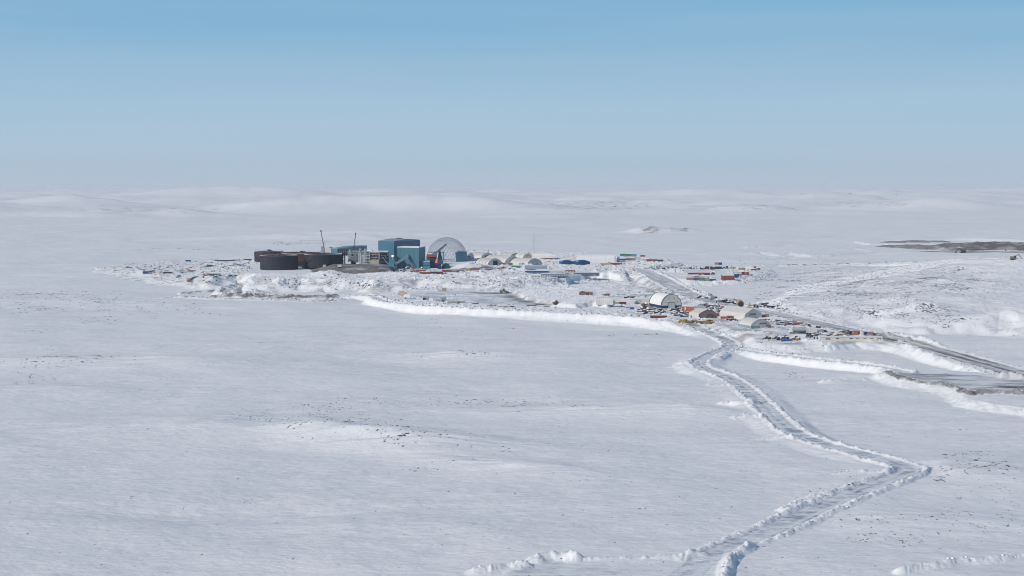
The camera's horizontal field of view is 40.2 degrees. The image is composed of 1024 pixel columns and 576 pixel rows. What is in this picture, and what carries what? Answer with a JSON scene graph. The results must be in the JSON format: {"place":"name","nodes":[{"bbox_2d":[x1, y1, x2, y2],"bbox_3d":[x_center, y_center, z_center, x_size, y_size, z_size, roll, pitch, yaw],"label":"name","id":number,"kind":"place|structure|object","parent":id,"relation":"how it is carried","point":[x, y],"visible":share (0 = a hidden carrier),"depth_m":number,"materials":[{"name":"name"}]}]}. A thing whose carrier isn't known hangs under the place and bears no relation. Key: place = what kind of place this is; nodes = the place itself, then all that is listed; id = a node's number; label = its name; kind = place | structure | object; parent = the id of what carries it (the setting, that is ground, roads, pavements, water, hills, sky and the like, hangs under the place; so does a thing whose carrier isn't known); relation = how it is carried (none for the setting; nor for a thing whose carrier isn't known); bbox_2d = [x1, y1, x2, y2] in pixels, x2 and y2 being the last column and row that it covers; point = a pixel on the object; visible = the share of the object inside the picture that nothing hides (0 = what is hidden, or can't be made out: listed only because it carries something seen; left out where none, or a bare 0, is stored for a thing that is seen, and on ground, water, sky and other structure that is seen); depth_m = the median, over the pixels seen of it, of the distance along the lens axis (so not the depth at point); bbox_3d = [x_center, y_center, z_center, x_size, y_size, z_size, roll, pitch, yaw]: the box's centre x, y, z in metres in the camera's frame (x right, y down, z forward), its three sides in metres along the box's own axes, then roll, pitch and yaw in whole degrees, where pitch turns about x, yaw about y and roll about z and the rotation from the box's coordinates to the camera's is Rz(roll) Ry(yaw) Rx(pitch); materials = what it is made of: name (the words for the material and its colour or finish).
{"place":"outdoors","nodes":[
{"label":"outdoors","id":0,"kind":"place"},
{"bbox_2d":[0,184,1023,575],"bbox_3d":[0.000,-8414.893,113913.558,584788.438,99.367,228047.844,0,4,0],"label":"snow ground","id":1,"kind":"structure","parent":0,"point":[152,440],"depth_m":742.99,"materials":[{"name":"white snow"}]},
{"bbox_2d":[254,249,282,261],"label":"storage tank","id":2,"kind":"object","parent":1,"relation":"on","point":[257,254],"visible":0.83,"depth_m":1784.02,"materials":[{"name":"metal"}]},
{"bbox_2d":[260,253,297,269],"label":"storage tank","id":3,"kind":"object","parent":1,"relation":"on","point":[278,261],"visible":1,"depth_m":1594.18,"materials":[{"name":"metal"}]},
{"bbox_2d":[281,250,320,266],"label":"storage tank","id":4,"kind":"object","parent":1,"relation":"on","point":[300,254],"visible":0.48,"depth_m":1662.68,"materials":[{"name":"metal"}]},
{"bbox_2d":[303,253,341,267],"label":"storage tank","id":5,"kind":"object","parent":1,"relation":"on","point":[315,260],"visible":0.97,"depth_m":1604.42,"materials":[{"name":"metal"}]},
{"bbox_2d":[325,247,332,252],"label":"fabric shelter","id":6,"kind":"object","parent":1,"relation":"on","point":[328,249],"visible":0.52,"depth_m":1930.36,"materials":[{"name":"white fabric"}]},
{"bbox_2d":[338,249,351,255],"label":"steel structure","id":7,"kind":"object","parent":1,"relation":"on","point":[344,251],"visible":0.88,"depth_m":1646.95,"materials":[{"name":"grey paint"}]},
{"bbox_2d":[331,245,366,254],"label":"industrial building","id":8,"kind":"structure","parent":1,"relation":"on","point":[356,248],"depth_m":1949.84,"materials":[{"name":"teal metal"}]},
{"bbox_2d":[348,249,358,262],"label":"steel structure","id":9,"kind":"object","parent":1,"relation":"on","point":[355,258],"visible":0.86,"depth_m":1637.87,"materials":[{"name":"grey paint"}]},
{"bbox_2d":[351,233,355,263],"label":"crawler crane","id":10,"kind":"object","parent":1,"relation":"on","point":[352,262],"visible":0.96,"depth_m":1656.13,"materials":[{"name":"metal"}]},
{"bbox_2d":[361,249,388,264],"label":"process building","id":11,"kind":"structure","parent":1,"relation":"on","point":[374,257],"depth_m":1613.56,"materials":[{"name":"grey metal"}]},
{"bbox_2d":[380,253,388,263],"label":"steel structure","id":12,"kind":"object","parent":1,"relation":"on","point":[383,260],"visible":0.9,"depth_m":1608.02,"materials":[{"name":"grey paint"}]},
{"bbox_2d":[382,254,394,266],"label":"pipe gantry","id":13,"kind":"object","parent":1,"relation":"on","point":[387,262],"visible":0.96,"depth_m":1593.66,"materials":[{"name":"grey metal"}]},
{"bbox_2d":[378,238,419,266],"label":"industrial building","id":14,"kind":"structure","parent":1,"relation":"on","point":[390,245],"depth_m":1658.80,"materials":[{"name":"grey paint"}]},
{"bbox_2d":[395,255,408,264],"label":"conveyor gallery","id":15,"kind":"object","parent":1,"relation":"on","point":[401,259],"visible":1,"depth_m":1578.17,"materials":[{"name":"metal"}]},
{"bbox_2d":[404,294,409,298],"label":"white drum","id":16,"kind":"object","parent":1,"relation":"on","point":[406,296],"visible":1,"depth_m":1285.06,"materials":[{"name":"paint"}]},
{"bbox_2d":[397,246,425,268],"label":"industrial building","id":17,"kind":"structure","parent":1,"relation":"on","point":[416,254],"depth_m":1626.85,"materials":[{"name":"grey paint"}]},
{"bbox_2d":[408,255,416,267],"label":"conveyor gallery","id":18,"kind":"object","parent":1,"relation":"on","point":[412,261],"visible":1,"depth_m":1582.43,"materials":[{"name":"blue metal"}]},
{"bbox_2d":[423,261,429,268],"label":"control cabin","id":19,"kind":"object","parent":1,"relation":"on","point":[426,264],"visible":0.97,"depth_m":1613.46,"materials":[{"name":"teal metal"}]},
{"bbox_2d":[427,253,440,268],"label":"crusher tower","id":20,"kind":"structure","parent":1,"relation":"on","point":[431,259],"depth_m":1620.27,"materials":[{"name":"blue metal"}]},
{"bbox_2d":[431,244,446,255],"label":"stacker conveyor","id":21,"kind":"object","parent":1,"relation":"on","point":[439,249],"visible":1,"depth_m":1579.34,"materials":[{"name":"grey metal"}]},
{"bbox_2d":[437,251,442,263],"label":"conveyor support","id":22,"kind":"object","parent":1,"relation":"on","point":[440,260],"visible":1,"depth_m":1584.81,"materials":[{"name":"metal"}]},
{"bbox_2d":[442,263,449,268],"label":"domed bin","id":23,"kind":"object","parent":1,"relation":"on","point":[445,265],"visible":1,"depth_m":1625.07,"materials":[{"name":"metal"}]},
{"bbox_2d":[425,237,467,261],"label":"lattice dome","id":24,"kind":"structure","parent":1,"relation":"on","point":[461,256],"depth_m":1771.53,"materials":[{"name":"metal"}]},
{"bbox_2d":[468,253,473,259],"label":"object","id":25,"kind":"object","parent":1,"relation":"on","point":[470,256],"visible":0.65,"depth_m":1803.87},
{"bbox_2d":[467,252,491,257],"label":"fabric shelter","id":26,"kind":"object","parent":1,"relation":"on","point":[480,254],"visible":0.52,"depth_m":1849.14,"materials":[{"name":"fabric"}]},
{"bbox_2d":[475,258,501,264],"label":"fabric shelter","id":27,"kind":"object","parent":1,"relation":"on","point":[490,261],"visible":0.97,"depth_m":1688.92,"materials":[{"name":"fabric"}]},
{"bbox_2d":[480,265,498,269],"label":"frozen pile","id":28,"kind":"object","parent":1,"relation":"on","point":[488,267],"visible":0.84,"depth_m":1597.60,"materials":[{"name":"metal"}]},
{"bbox_2d":[486,255,516,264],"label":"fabric shelter","id":29,"kind":"object","parent":1,"relation":"on","point":[506,259],"visible":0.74,"depth_m":1702.61,"materials":[{"name":"white fabric"}]},
{"bbox_2d":[501,252,516,255],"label":"fabric shelter","id":30,"kind":"object","parent":1,"relation":"on","point":[510,254],"visible":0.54,"depth_m":1856.65,"materials":[{"name":"fabric"}]},
{"bbox_2d":[0,191,1019,562],"bbox_3d":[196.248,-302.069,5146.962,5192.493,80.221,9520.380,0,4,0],"label":"rocks","id":31,"kind":"object","parent":1,"relation":"on","point":[574,405],"visible":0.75,"depth_m":888.01,"materials":[{"name":"grey stone"}]},
{"bbox_2d":[515,253,531,257],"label":"fabric shelter","id":32,"kind":"object","parent":1,"relation":"on","point":[522,255],"visible":0.89,"depth_m":1829.54,"materials":[{"name":"fabric"}]},
{"bbox_2d":[509,258,541,264],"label":"fabric shelter","id":33,"kind":"object","parent":1,"relation":"on","point":[516,261],"visible":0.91,"depth_m":1690.38,"materials":[{"name":"fabric"}]},
{"bbox_2d":[525,265,546,268],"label":"camp module","id":34,"kind":"object","parent":1,"relation":"on","point":[535,266],"visible":1,"depth_m":1566.52,"materials":[{"name":"grey paint"}]},
{"bbox_2d":[525,270,549,273],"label":"camp module","id":35,"kind":"object","parent":1,"relation":"on","point":[537,271],"visible":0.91,"depth_m":1508.08,"materials":[{"name":"grey paint"}]},
{"bbox_2d":[532,253,552,258],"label":"storage hall","id":36,"kind":"structure","parent":1,"relation":"on","point":[541,255],"depth_m":1822.08,"materials":[{"name":"white paint"}]},
{"bbox_2d":[541,273,565,276],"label":"camp module","id":37,"kind":"object","parent":1,"relation":"on","point":[554,274],"visible":1,"depth_m":1464.71,"materials":[{"name":"metal"}]},
{"bbox_2d":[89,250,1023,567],"bbox_3d":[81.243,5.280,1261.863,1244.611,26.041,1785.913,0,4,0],"label":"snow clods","id":38,"kind":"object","parent":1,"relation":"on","point":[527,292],"visible":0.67,"depth_m":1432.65,"materials":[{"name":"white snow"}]},
{"bbox_2d":[550,270,564,272],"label":"camp module","id":39,"kind":"object","parent":1,"relation":"on","point":[557,271],"visible":0.76,"depth_m":1503.15,"materials":[{"name":"grey paint"}]},
{"bbox_2d":[559,260,573,264],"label":"blue shed","id":40,"kind":"structure","parent":1,"relation":"on","point":[568,262],"depth_m":1699.51,"materials":[{"name":"paint"}]},
{"bbox_2d":[565,269,574,272],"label":"camp module","id":41,"kind":"object","parent":1,"relation":"on","point":[569,270],"visible":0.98,"depth_m":1524.15,"materials":[{"name":"brown paint"}]},
{"bbox_2d":[574,260,589,264],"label":"blue shed","id":42,"kind":"structure","parent":1,"relation":"on","point":[581,262],"depth_m":1694.31,"materials":[{"name":"paint"}]},
{"bbox_2d":[566,272,599,275],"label":"camp module","id":43,"kind":"object","parent":1,"relation":"on","point":[589,273],"visible":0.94,"depth_m":1522.40,"materials":[{"name":"metal"}]},
{"bbox_2d":[579,291,592,294],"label":"rock scrap","id":44,"kind":"object","parent":1,"relation":"on","point":[585,293],"visible":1,"depth_m":1283.37,"materials":[{"name":"red paint"}]},
{"bbox_2d":[577,254,614,262],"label":"storage hall","id":45,"kind":"structure","parent":1,"relation":"on","point":[601,258],"depth_m":1747.49,"materials":[{"name":"white paint"}]},
{"bbox_2d":[596,297,613,304],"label":"shipping container","id":46,"kind":"object","parent":1,"relation":"on","point":[604,300],"visible":1,"depth_m":1194.91,"materials":[{"name":"white metal"}]},
{"bbox_2d":[610,262,621,264],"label":"shipping container","id":47,"kind":"object","parent":1,"relation":"on","point":[616,263],"visible":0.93,"depth_m":1688.07,"materials":[{"name":"metal"}]},
{"bbox_2d":[629,298,649,302],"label":"site building","id":48,"kind":"structure","parent":1,"relation":"on","point":[644,300],"depth_m":1236.69,"materials":[{"name":"beige paint"}]},
{"bbox_2d":[644,305,654,309],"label":"scrap heap","id":49,"kind":"object","parent":1,"relation":"on","point":[650,308],"visible":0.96,"depth_m":1168.73,"materials":[{"name":"brown metal"}]},
{"bbox_2d":[650,315,666,317],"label":"shipping container","id":50,"kind":"object","parent":1,"relation":"on","point":[657,316],"visible":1,"depth_m":1092.71,"materials":[{"name":"red metal"}]},
{"bbox_2d":[649,292,681,308],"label":"arched workshop","id":51,"kind":"structure","parent":1,"relation":"on","point":[662,300],"depth_m":1190.56,"materials":[{"name":"white fabric"}]},
{"bbox_2d":[668,302,674,307],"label":"door","id":52,"kind":"structure","parent":51,"relation":"in","point":[670,305],"depth_m":1188.88,"materials":[{"name":"grey paint"}]},
{"bbox_2d":[678,319,686,322],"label":"wrapped bundle","id":53,"kind":"object","parent":1,"relation":"on","point":[682,320],"visible":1,"depth_m":1067.60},
{"bbox_2d":[682,305,693,310],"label":"orange shed","id":54,"kind":"structure","parent":1,"relation":"on","point":[687,307],"depth_m":1159.25,"materials":[{"name":"metal"}]},
{"bbox_2d":[695,321,707,323],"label":"wrapped bundle","id":55,"kind":"object","parent":1,"relation":"on","point":[702,322],"visible":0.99,"depth_m":1063.62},
{"bbox_2d":[688,308,716,317],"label":"gable tent","id":56,"kind":"object","parent":1,"relation":"on","point":[700,313],"visible":1,"depth_m":1104.19,"materials":[{"name":"beige fabric"}]},
{"bbox_2d":[736,299,743,306],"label":"round silo","id":57,"kind":"object","parent":1,"relation":"on","point":[739,303],"visible":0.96,"depth_m":1175.96,"materials":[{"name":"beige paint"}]},
{"bbox_2d":[719,305,761,318],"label":"fabric shelter","id":58,"kind":"object","parent":1,"relation":"on","point":[737,312],"visible":0.81,"depth_m":1096.72,"materials":[{"name":"white fabric"}]},
{"bbox_2d":[738,317,770,328],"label":"fabric shelter","id":59,"kind":"object","parent":1,"relation":"on","point":[749,322],"visible":1,"depth_m":1025.72,"materials":[{"name":"fabric"}]},
{"bbox_2d":[758,317,770,320],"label":"bus","id":60,"kind":"object","parent":1,"relation":"on","point":[767,318],"visible":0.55,"depth_m":1073.17,"materials":[{"name":"white paint"}]},
{"bbox_2d":[788,327,805,333],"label":"tanker truck","id":61,"kind":"object","parent":1,"relation":"on","point":[801,330],"visible":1,"depth_m":985.65,"materials":[{"name":"grey paint"}]},
{"bbox_2d":[835,333,851,335],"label":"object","id":62,"kind":"structure","parent":1,"relation":"on","point":[841,334],"depth_m":967.55,"materials":[{"name":"white paint"}]},
{"bbox_2d":[839,330,852,334],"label":"rusty beams","id":63,"kind":"structure","parent":1,"relation":"on","point":[849,332],"depth_m":975.80,"materials":[{"name":"metal"}]},
{"bbox_2d":[818,336,881,340],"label":"long cream building","id":64,"kind":"structure","parent":1,"relation":"on","point":[850,338],"depth_m":942.44,"materials":[{"name":"paint"}]},
{"bbox_2d":[1010,254,1021,259],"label":"excavator","id":65,"kind":"object","parent":1,"relation":"on","point":[1012,257],"visible":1,"depth_m":1567.41,"materials":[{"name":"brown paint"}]},
{"bbox_2d":[0,0,1023,183],"label":"sky","id":66,"kind":"structure","parent":0,"point":[92,91],"materials":[{"name":"blue"}]},
{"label":"shipping container","id":67,"kind":"object","parent":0,"visible":0},
{"bbox_2d":[722,275,734,277],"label":"shipping container","id":68,"kind":"object","parent":67,"relation":"on","point":[728,276],"visible":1,"depth_m":1485.61,"materials":[{"name":"red metal"}]}
]}

